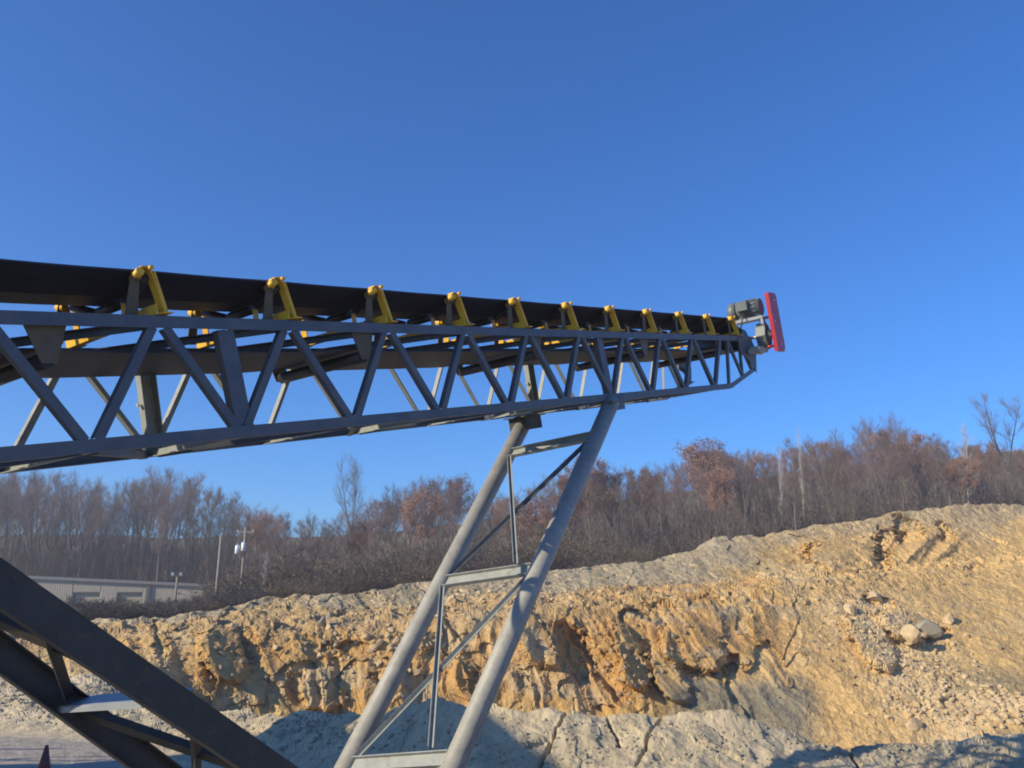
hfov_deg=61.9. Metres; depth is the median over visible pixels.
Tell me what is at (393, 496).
bare tree
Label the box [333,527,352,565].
bare tree
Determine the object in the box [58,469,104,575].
bare tree
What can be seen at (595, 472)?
russet oak
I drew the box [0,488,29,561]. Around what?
bare tree
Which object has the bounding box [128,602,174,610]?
brush shrub
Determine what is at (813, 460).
bare tree
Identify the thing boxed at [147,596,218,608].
dark shrub
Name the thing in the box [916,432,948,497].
bare tree
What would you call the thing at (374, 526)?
bare tree
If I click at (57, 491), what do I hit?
bare tree
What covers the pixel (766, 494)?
bare tree
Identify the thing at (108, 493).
bare tree
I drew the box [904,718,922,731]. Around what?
boulder
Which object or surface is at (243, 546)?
utility pole
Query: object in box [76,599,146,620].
dark shrub
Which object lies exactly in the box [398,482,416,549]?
bare tree
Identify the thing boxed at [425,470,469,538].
bare tree
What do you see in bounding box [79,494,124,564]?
bare tree
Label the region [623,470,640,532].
bare tree
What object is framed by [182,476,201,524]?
bare tree
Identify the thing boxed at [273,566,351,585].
brush shrub
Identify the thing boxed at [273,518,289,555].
bare tree
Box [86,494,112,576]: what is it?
bare tree
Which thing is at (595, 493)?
russet oak
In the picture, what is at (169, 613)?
dark shrub
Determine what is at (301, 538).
bare tree
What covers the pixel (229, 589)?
dark shrub
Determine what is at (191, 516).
bare tree
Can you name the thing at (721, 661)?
boulder
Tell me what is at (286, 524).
bare tree
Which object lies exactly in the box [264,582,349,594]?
dark shrub
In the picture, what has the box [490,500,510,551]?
bare tree
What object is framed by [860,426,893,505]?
bare tree
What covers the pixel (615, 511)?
bare tree
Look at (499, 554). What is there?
brush shrub
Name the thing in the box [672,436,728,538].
russet oak
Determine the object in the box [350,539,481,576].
brush shrub
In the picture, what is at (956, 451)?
bare tree
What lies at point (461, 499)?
bare tree
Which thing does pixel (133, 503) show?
bare tree
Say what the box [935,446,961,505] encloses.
bare tree
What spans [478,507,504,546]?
bare tree
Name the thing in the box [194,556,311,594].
brush shrub
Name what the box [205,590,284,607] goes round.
dark shrub
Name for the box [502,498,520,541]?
bare tree
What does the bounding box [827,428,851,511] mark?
bare tree
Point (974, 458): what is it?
bare tree
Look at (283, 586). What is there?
brush shrub
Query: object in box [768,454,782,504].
bare tree
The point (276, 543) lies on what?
bare tree
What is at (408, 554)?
brush shrub
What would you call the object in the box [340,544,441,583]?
brush shrub
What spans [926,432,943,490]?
bare tree
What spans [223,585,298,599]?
dark shrub
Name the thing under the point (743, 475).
bare tree
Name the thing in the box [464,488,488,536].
bare tree
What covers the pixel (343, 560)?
brush shrub
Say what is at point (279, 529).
bare tree
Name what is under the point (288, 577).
brush shrub
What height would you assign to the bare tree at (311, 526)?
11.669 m
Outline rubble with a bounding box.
[227,543,1023,737]
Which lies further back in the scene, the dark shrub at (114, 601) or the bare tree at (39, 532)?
the bare tree at (39, 532)
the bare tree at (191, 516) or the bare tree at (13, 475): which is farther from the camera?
the bare tree at (13, 475)
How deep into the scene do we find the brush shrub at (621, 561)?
80.80 m
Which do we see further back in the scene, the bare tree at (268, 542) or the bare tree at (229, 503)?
the bare tree at (229, 503)
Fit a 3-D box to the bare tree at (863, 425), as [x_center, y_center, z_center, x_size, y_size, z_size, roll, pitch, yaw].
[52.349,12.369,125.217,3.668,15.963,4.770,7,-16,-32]
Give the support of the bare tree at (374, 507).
on the quarry ground
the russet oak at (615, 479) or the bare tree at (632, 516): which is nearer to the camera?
the bare tree at (632, 516)
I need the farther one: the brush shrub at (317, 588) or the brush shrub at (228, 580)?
the brush shrub at (228, 580)
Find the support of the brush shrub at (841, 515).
on the quarry ground
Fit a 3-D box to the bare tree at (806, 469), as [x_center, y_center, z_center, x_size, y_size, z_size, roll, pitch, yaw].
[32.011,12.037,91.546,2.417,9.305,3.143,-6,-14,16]
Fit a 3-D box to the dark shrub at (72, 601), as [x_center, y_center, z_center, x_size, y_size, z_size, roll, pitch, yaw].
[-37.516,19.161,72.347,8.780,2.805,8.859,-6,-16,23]
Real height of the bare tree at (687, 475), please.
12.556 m
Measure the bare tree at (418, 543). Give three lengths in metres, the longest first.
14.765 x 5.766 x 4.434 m
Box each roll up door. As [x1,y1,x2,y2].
[72,592,99,604]
[116,592,142,604]
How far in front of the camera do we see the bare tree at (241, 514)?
134.10 m
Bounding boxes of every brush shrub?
[89,598,161,611]
[94,601,157,616]
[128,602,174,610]
[163,594,234,615]
[170,567,254,599]
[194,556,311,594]
[195,598,244,610]
[197,562,283,595]
[200,582,239,595]
[210,575,268,595]
[214,550,351,587]
[224,548,361,595]
[240,554,334,581]
[245,578,331,596]
[253,580,337,597]
[270,558,354,575]
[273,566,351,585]
[275,549,408,589]
[282,583,343,594]
[290,570,362,594]
[303,557,388,579]
[304,566,392,594]
[305,547,402,570]
[326,554,430,592]
[334,563,396,591]
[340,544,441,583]
[345,543,428,570]
[347,548,437,574]
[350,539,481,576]
[361,556,466,587]
[391,539,486,563]
[405,566,462,582]
[416,544,527,577]
[419,537,511,577]
[420,539,509,559]
[437,521,598,567]
[447,532,536,560]
[469,545,532,568]
[472,540,560,567]
[484,535,597,568]
[488,546,568,570]
[496,522,637,567]
[498,530,612,556]
[509,547,590,570]
[572,554,620,568]
[597,540,665,562]
[597,556,632,564]
[628,555,658,562]
[633,535,701,558]
[685,534,709,551]
[737,520,800,536]
[772,512,825,529]
[811,506,873,523]
[987,492,1023,504]
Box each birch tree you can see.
[777,446,783,531]
[795,427,803,513]
[953,423,975,501]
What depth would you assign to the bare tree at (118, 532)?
142.20 m
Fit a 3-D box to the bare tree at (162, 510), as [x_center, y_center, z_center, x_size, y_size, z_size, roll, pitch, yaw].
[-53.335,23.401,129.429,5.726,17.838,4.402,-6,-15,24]
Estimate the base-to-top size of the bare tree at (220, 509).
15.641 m
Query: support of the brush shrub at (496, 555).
on the quarry ground
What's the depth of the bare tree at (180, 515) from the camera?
154.46 m
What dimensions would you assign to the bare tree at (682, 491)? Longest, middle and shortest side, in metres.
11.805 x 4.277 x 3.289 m
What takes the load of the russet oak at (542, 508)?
on the quarry ground
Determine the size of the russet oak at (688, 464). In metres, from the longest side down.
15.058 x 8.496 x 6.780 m
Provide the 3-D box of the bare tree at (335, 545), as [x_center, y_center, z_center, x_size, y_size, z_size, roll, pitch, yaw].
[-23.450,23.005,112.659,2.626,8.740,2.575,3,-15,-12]
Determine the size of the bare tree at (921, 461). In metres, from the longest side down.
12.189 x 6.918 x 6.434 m
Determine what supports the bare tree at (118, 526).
on the quarry ground
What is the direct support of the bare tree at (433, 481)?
on the quarry ground
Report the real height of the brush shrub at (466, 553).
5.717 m
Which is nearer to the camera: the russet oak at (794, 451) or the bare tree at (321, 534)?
the bare tree at (321, 534)
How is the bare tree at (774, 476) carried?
on the quarry ground
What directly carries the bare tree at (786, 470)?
on the quarry ground
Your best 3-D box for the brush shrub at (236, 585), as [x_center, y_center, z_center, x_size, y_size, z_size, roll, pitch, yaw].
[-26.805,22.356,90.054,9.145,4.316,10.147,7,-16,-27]
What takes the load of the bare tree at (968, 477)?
on the quarry ground
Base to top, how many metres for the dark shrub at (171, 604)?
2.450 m
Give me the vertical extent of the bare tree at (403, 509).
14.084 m
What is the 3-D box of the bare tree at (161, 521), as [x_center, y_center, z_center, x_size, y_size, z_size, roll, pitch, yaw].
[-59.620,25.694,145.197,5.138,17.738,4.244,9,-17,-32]
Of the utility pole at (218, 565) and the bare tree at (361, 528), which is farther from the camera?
the bare tree at (361, 528)
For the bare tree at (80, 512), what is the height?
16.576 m
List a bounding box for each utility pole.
[215,535,222,595]
[235,527,253,592]
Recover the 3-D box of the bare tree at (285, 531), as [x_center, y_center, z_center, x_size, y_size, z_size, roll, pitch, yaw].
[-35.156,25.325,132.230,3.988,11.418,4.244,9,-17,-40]
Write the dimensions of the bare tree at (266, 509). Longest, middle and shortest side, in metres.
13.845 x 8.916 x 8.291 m
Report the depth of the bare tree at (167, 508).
142.73 m
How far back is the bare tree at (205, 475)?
161.31 m
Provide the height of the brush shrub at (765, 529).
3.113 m
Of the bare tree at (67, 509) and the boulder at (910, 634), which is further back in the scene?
the bare tree at (67, 509)
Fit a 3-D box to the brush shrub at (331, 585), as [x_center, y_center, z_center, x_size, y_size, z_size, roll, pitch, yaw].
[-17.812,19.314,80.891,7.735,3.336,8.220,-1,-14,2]
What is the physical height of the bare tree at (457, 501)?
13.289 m
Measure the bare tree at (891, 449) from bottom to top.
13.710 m
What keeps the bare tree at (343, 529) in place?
on the quarry ground
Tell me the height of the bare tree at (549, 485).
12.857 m
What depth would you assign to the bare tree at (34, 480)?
151.65 m
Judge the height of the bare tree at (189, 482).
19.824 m
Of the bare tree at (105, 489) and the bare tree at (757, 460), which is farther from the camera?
the bare tree at (105, 489)
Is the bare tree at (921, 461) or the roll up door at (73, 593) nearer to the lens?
the roll up door at (73, 593)
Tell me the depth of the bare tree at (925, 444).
109.24 m
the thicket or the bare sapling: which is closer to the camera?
the bare sapling
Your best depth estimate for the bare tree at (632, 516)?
96.72 m
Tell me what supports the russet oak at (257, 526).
on the quarry ground
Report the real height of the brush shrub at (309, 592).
1.778 m
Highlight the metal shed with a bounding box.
[28,576,224,604]
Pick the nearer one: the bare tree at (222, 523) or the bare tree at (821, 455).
the bare tree at (821, 455)
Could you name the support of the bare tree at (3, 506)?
on the quarry ground
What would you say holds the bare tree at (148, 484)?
on the quarry ground
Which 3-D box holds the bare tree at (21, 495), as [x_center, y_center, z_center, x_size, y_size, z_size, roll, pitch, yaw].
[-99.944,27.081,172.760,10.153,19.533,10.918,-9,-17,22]
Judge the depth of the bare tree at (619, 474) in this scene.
139.34 m
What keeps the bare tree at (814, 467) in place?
on the quarry ground
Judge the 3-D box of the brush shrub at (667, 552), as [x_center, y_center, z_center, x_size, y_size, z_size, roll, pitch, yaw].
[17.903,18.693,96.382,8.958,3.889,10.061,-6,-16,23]
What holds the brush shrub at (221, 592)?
on the quarry ground
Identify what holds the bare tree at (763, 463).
on the quarry ground
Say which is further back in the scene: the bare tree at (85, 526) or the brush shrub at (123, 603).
the bare tree at (85, 526)
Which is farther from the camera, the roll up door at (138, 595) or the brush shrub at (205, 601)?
the roll up door at (138, 595)
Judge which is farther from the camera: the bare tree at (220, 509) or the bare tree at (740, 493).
the bare tree at (220, 509)
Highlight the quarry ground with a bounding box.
[0,451,1023,767]
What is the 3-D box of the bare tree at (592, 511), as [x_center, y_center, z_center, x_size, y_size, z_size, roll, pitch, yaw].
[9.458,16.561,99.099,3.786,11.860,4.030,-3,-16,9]
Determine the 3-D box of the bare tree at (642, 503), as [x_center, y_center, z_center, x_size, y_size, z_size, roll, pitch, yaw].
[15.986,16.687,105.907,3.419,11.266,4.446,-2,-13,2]
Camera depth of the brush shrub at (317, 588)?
62.06 m
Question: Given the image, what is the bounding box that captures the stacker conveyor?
[0,259,784,767]
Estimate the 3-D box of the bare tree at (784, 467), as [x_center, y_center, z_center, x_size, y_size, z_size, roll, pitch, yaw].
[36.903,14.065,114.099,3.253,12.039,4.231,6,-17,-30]
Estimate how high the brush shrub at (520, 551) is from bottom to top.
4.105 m
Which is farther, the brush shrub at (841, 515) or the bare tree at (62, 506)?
the bare tree at (62, 506)
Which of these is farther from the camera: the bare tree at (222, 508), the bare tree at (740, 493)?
the bare tree at (222, 508)
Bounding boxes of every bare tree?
[0,472,27,558]
[0,473,20,526]
[0,473,20,531]
[0,474,12,539]
[0,478,24,557]
[0,487,13,545]
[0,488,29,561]
[1,475,49,557]
[1,478,26,538]
[2,478,66,575]
[2,482,44,550]
[8,479,33,565]
[10,473,53,549]
[18,480,41,572]
[24,471,42,575]
[27,470,49,554]
[28,482,73,564]
[30,470,56,567]
[34,497,60,574]
[43,469,66,554]
[46,472,64,544]
[47,470,71,558]
[48,493,67,568]
[51,473,79,576]
[53,486,83,542]
[57,482,86,570]
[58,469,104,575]
[58,489,115,577]
[61,487,75,549]
[62,486,101,565]
[72,486,88,558]
[74,496,103,571]
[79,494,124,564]
[80,477,92,555]
[82,478,127,557]
[82,484,104,571]
[85,474,134,561]
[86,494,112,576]
[100,498,120,578]
[103,489,118,527]
[108,487,130,564]
[108,497,130,577]
[111,492,128,548]
[112,482,144,578]
[113,483,143,578]
[118,476,159,563]
[121,475,158,549]
[121,482,148,555]
[124,478,146,566]
[134,487,168,578]
[135,461,161,543]
[135,472,166,578]
[137,478,198,580]
[141,479,163,552]
[147,483,196,581]
[148,482,178,581]
[149,490,173,569]
[150,467,190,508]
[158,466,181,525]
[160,475,179,531]
[168,483,194,557]
[169,478,195,535]
[171,470,204,570]
[176,484,203,580]
[180,480,198,578]
[181,487,204,582]
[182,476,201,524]
[183,472,213,539]
[195,482,214,554]
[196,487,221,566]
[198,494,220,582]
[199,488,222,538]
[199,491,221,581]
[212,485,229,553]
[212,485,232,558]
[214,494,236,569]
[215,498,237,545]
[215,499,246,566]
[222,502,243,568]
[223,510,260,572]
[226,502,279,566]
[227,489,242,563]
[227,492,241,554]
[228,506,258,572]
[235,506,265,542]
[237,509,257,575]
[240,510,270,571]
[250,509,283,550]
[255,513,275,573]
[256,518,281,566]
[257,521,313,566]
[262,510,291,562]
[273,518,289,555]
[278,513,295,560]
[279,514,298,565]
[292,519,307,562]
[293,519,306,563]
[294,518,332,568]
[296,515,319,556]
[305,507,321,561]
[307,523,328,560]
[313,516,336,545]
[321,524,334,562]
[321,526,339,564]
[327,519,342,564]
[330,511,366,554]
[331,531,342,564]
[332,451,368,560]
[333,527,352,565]
[337,509,346,554]
[341,507,366,533]
[342,521,360,566]
[354,495,396,560]
[357,512,373,557]
[359,505,383,560]
[364,502,385,553]
[371,498,390,558]
[378,500,405,558]
[380,486,400,559]
[382,481,407,555]
[382,497,407,556]
[390,485,427,553]
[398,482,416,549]
[401,488,422,554]
[403,476,434,548]
[411,475,449,548]
[419,479,445,550]
[423,477,453,549]
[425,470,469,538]
[426,491,451,554]
[427,479,445,540]
[435,477,455,542]
[439,490,463,550]
[440,483,462,541]
[459,500,480,539]
[462,483,477,551]
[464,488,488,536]
[473,525,483,552]
[475,489,506,534]
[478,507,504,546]
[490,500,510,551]
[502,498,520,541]
[504,496,520,543]
[508,487,545,536]
[523,483,538,528]
[530,480,553,534]
[537,473,557,498]
[538,478,556,522]
[547,502,573,548]
[570,479,600,555]
[580,475,607,551]
[585,479,629,562]
[593,459,626,531]
[595,483,631,553]
[615,482,636,539]
[621,483,643,554]
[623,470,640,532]
[629,476,652,542]
[639,472,678,542]
[640,461,668,532]
[641,475,677,556]
[651,480,685,524]
[652,469,664,530]
[657,465,672,501]
[665,464,688,506]
[668,476,691,550]
[669,460,689,531]
[669,461,694,517]
[669,466,693,539]
[675,461,691,533]
[680,458,696,511]
[682,455,734,535]
[685,469,709,541]
[694,461,718,538]
[694,464,738,535]
[710,449,743,525]
[722,451,746,517]
[722,458,757,520]
[723,455,749,520]
[731,463,766,534]
[732,455,755,518]
[733,450,758,484]
[744,446,760,530]
[755,468,777,534]
[757,458,784,524]
[760,448,784,522]
[764,457,790,491]
[768,451,780,513]
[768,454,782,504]
[771,447,812,511]
[779,448,798,504]
[780,435,804,490]
[780,458,812,530]
[789,443,814,516]
[791,440,817,511]
[796,439,841,515]
[799,456,820,524]
[802,434,823,507]
[802,449,822,505]
[803,440,852,523]
[805,435,837,498]
[815,438,829,503]
[820,443,860,507]
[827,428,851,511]
[827,455,864,513]
[837,455,880,519]
[838,438,872,511]
[846,423,867,506]
[851,427,908,512]
[855,421,907,497]
[856,420,876,510]
[857,408,909,504]
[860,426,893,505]
[861,447,902,510]
[875,428,910,502]
[876,427,915,488]
[884,432,932,506]
[895,426,913,501]
[896,442,948,505]
[908,439,934,488]
[909,445,949,507]
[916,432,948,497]
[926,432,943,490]
[929,440,953,499]
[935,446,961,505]
[936,438,955,497]
[944,452,963,503]
[951,439,975,486]
[952,458,981,499]
[960,449,992,502]
[962,387,1023,501]
[971,455,989,503]
[981,453,998,499]
[989,453,1008,502]
[1000,447,1023,493]
[1007,446,1023,475]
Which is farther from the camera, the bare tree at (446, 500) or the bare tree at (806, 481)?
the bare tree at (446, 500)
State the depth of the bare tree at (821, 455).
120.50 m
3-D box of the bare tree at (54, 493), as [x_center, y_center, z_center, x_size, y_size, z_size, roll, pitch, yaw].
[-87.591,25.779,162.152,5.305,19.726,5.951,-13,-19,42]
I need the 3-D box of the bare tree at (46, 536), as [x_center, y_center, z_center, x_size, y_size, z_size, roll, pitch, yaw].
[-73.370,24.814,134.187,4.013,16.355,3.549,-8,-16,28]
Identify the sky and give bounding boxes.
[0,0,1023,538]
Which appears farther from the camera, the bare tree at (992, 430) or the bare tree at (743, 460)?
the bare tree at (743, 460)
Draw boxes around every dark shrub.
[64,593,132,608]
[65,594,147,610]
[75,603,152,618]
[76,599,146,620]
[90,597,175,609]
[94,597,167,609]
[100,603,189,619]
[114,603,190,618]
[138,598,201,609]
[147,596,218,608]
[148,603,194,616]
[171,602,225,615]
[189,593,260,607]
[189,597,242,610]
[197,583,280,600]
[202,592,259,603]
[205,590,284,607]
[214,583,292,598]
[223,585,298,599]
[232,586,285,600]
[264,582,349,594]
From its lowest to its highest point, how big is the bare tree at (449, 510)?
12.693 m
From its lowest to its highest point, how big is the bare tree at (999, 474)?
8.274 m
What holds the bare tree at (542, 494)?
on the quarry ground
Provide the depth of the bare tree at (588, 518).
94.75 m
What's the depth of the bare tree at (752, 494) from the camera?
91.35 m
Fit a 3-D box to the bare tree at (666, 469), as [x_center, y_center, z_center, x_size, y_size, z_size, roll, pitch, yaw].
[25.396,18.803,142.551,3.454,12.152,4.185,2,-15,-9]
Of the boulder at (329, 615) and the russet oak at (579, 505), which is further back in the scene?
the russet oak at (579, 505)
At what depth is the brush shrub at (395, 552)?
94.95 m
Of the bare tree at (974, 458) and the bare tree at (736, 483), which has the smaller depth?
the bare tree at (974, 458)
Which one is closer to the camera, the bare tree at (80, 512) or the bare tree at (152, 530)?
the bare tree at (152, 530)
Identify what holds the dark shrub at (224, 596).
on the quarry ground
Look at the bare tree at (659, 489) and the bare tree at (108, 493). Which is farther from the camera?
the bare tree at (108, 493)
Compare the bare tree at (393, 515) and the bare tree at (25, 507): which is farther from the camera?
the bare tree at (25, 507)
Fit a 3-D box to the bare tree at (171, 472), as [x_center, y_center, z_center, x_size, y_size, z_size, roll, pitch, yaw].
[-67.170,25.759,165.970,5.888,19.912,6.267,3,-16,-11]
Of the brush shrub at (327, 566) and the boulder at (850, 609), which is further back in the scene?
the brush shrub at (327, 566)
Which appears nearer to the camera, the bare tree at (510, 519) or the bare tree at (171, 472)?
the bare tree at (510, 519)
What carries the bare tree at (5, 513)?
on the quarry ground
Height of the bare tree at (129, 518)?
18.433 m
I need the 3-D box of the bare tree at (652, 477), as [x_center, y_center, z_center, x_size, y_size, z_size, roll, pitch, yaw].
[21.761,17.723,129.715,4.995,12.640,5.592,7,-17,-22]
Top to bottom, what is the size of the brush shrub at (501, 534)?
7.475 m
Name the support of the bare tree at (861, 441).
on the quarry ground
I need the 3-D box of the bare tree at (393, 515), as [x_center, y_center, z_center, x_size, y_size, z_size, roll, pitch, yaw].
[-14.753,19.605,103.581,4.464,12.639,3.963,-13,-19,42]
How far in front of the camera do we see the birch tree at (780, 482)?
102.77 m
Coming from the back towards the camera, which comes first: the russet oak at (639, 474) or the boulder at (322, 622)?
the russet oak at (639, 474)
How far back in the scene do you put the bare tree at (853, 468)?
111.44 m
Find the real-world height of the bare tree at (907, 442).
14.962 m
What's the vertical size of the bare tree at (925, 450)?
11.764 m
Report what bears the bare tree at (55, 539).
on the quarry ground
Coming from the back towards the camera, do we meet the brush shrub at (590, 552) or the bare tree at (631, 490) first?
the bare tree at (631, 490)
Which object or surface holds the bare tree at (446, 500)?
on the quarry ground
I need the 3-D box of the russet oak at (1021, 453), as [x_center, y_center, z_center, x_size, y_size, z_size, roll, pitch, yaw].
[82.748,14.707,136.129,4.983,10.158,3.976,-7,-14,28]
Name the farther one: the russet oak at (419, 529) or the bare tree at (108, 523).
the bare tree at (108, 523)
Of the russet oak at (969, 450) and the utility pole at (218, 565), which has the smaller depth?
the utility pole at (218, 565)
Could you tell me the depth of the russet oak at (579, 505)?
100.49 m
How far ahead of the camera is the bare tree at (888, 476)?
98.21 m
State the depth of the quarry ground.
44.06 m
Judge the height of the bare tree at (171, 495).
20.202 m
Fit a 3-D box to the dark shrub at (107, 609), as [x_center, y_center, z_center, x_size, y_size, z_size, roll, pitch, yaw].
[-28.775,16.445,61.027,6.307,1.807,6.251,12,-19,-40]
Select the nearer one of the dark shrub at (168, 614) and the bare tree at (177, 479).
the dark shrub at (168, 614)
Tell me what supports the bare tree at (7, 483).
on the quarry ground
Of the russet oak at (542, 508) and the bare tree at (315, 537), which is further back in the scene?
the bare tree at (315, 537)
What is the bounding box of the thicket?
[0,464,1023,591]
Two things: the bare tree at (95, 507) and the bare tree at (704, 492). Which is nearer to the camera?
the bare tree at (704, 492)
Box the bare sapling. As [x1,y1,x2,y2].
[262,552,269,584]
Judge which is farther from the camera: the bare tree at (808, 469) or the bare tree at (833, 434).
the bare tree at (808, 469)
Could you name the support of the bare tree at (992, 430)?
on the quarry ground
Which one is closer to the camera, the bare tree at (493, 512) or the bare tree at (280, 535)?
the bare tree at (493, 512)
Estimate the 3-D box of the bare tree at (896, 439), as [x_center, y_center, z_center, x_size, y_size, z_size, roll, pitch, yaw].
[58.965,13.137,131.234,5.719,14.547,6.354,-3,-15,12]
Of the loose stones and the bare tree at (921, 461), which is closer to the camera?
the loose stones
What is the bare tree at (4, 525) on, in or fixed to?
on the quarry ground
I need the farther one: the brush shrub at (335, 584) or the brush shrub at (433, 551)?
the brush shrub at (433, 551)
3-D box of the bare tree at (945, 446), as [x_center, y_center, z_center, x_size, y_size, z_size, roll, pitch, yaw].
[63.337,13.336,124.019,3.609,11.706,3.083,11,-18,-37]
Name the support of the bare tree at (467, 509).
on the quarry ground
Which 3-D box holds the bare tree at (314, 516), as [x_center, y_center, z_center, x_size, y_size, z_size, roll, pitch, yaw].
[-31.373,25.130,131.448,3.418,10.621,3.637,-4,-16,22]
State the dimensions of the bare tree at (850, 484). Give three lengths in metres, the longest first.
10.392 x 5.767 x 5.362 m
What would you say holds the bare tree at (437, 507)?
on the quarry ground
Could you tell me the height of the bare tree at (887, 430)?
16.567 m
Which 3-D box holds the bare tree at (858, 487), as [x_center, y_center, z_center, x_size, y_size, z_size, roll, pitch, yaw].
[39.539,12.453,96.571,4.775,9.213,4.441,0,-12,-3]
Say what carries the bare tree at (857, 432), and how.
on the quarry ground
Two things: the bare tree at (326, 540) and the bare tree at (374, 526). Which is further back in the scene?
the bare tree at (326, 540)
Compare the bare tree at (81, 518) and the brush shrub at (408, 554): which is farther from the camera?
the bare tree at (81, 518)
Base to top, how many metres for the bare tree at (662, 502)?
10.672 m
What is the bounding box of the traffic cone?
[38,745,50,767]
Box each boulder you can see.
[212,614,219,621]
[317,616,325,626]
[326,611,332,619]
[363,633,370,639]
[717,650,727,666]
[843,603,856,616]
[865,591,882,601]
[900,624,919,644]
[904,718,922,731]
[915,619,943,638]
[943,612,954,624]
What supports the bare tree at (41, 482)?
on the quarry ground
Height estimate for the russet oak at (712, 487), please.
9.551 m
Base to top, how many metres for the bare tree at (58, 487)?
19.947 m
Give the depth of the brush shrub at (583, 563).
80.86 m
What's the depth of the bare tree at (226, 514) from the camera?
161.62 m
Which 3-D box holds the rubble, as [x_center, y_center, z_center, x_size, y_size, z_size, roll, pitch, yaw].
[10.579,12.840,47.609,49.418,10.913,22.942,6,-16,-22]
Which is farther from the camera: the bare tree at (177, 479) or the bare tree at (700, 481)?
the bare tree at (177, 479)
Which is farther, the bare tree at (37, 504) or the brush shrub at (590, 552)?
the bare tree at (37, 504)
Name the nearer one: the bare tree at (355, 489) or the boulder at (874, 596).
the boulder at (874, 596)
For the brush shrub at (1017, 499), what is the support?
on the quarry ground
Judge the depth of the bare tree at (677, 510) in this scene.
96.67 m
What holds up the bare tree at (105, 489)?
on the quarry ground
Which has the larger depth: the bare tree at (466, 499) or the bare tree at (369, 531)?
the bare tree at (466, 499)
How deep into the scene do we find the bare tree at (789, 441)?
138.24 m
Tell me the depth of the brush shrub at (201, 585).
94.65 m
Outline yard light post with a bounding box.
[171,573,181,599]
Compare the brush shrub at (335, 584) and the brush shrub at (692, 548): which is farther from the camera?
the brush shrub at (692, 548)
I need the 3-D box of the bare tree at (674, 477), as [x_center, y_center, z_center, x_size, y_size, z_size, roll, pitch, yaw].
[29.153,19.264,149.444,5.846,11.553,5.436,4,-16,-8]
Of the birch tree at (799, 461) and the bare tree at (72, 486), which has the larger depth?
the bare tree at (72, 486)
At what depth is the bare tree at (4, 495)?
129.94 m
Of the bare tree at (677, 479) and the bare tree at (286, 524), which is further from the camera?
the bare tree at (677, 479)
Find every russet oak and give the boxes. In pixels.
[246,507,283,567]
[345,518,381,560]
[368,497,404,555]
[396,481,446,556]
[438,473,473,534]
[488,496,520,540]
[510,500,544,545]
[530,492,556,528]
[540,475,600,550]
[557,454,621,538]
[557,468,612,543]
[598,464,631,552]
[622,463,658,529]
[629,467,668,539]
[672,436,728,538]
[676,442,723,536]
[695,449,746,527]
[703,463,738,535]
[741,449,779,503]
[782,447,810,489]
[806,441,840,501]
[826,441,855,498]
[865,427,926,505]
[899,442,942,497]
[939,454,982,500]
[960,438,982,500]
[970,441,1004,486]
[1012,448,1023,472]
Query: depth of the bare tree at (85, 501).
165.73 m
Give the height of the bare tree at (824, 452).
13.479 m
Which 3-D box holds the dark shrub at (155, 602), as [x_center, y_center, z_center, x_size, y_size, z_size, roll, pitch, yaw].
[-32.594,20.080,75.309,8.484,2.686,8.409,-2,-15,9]
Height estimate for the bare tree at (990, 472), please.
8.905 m
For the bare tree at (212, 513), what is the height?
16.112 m
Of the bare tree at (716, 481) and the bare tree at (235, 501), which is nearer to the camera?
the bare tree at (716, 481)
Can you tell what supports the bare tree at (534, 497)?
on the quarry ground
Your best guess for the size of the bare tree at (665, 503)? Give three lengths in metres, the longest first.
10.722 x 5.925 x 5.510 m
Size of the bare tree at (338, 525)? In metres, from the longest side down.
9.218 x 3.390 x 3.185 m
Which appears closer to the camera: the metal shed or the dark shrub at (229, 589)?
the dark shrub at (229, 589)
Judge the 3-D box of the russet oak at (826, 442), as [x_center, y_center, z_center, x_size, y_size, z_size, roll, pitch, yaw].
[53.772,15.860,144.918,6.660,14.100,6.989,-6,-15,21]
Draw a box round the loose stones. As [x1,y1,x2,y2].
[40,536,1021,720]
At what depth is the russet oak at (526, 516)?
99.91 m
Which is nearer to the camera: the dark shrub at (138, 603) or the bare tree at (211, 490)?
the dark shrub at (138, 603)
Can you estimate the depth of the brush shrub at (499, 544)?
92.91 m
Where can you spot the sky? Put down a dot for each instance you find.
(857, 164)
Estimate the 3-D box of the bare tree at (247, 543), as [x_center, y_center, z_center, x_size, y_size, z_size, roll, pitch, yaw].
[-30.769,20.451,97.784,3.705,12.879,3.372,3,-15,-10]
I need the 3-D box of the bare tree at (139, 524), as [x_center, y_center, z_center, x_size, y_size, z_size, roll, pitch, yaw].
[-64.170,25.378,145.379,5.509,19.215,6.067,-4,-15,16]
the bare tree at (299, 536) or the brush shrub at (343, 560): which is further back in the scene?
the bare tree at (299, 536)
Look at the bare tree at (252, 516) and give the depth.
145.92 m
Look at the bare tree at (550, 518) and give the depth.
93.77 m
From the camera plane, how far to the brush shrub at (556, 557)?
83.73 m
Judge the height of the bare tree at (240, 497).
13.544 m
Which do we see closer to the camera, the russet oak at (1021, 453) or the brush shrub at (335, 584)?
the brush shrub at (335, 584)
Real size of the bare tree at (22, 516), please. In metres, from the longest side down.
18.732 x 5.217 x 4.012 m
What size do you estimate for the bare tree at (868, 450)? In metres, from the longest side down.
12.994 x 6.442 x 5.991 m
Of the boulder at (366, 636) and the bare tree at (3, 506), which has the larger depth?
the bare tree at (3, 506)
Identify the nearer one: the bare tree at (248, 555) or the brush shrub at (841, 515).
the brush shrub at (841, 515)
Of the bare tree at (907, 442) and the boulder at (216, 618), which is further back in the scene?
the bare tree at (907, 442)

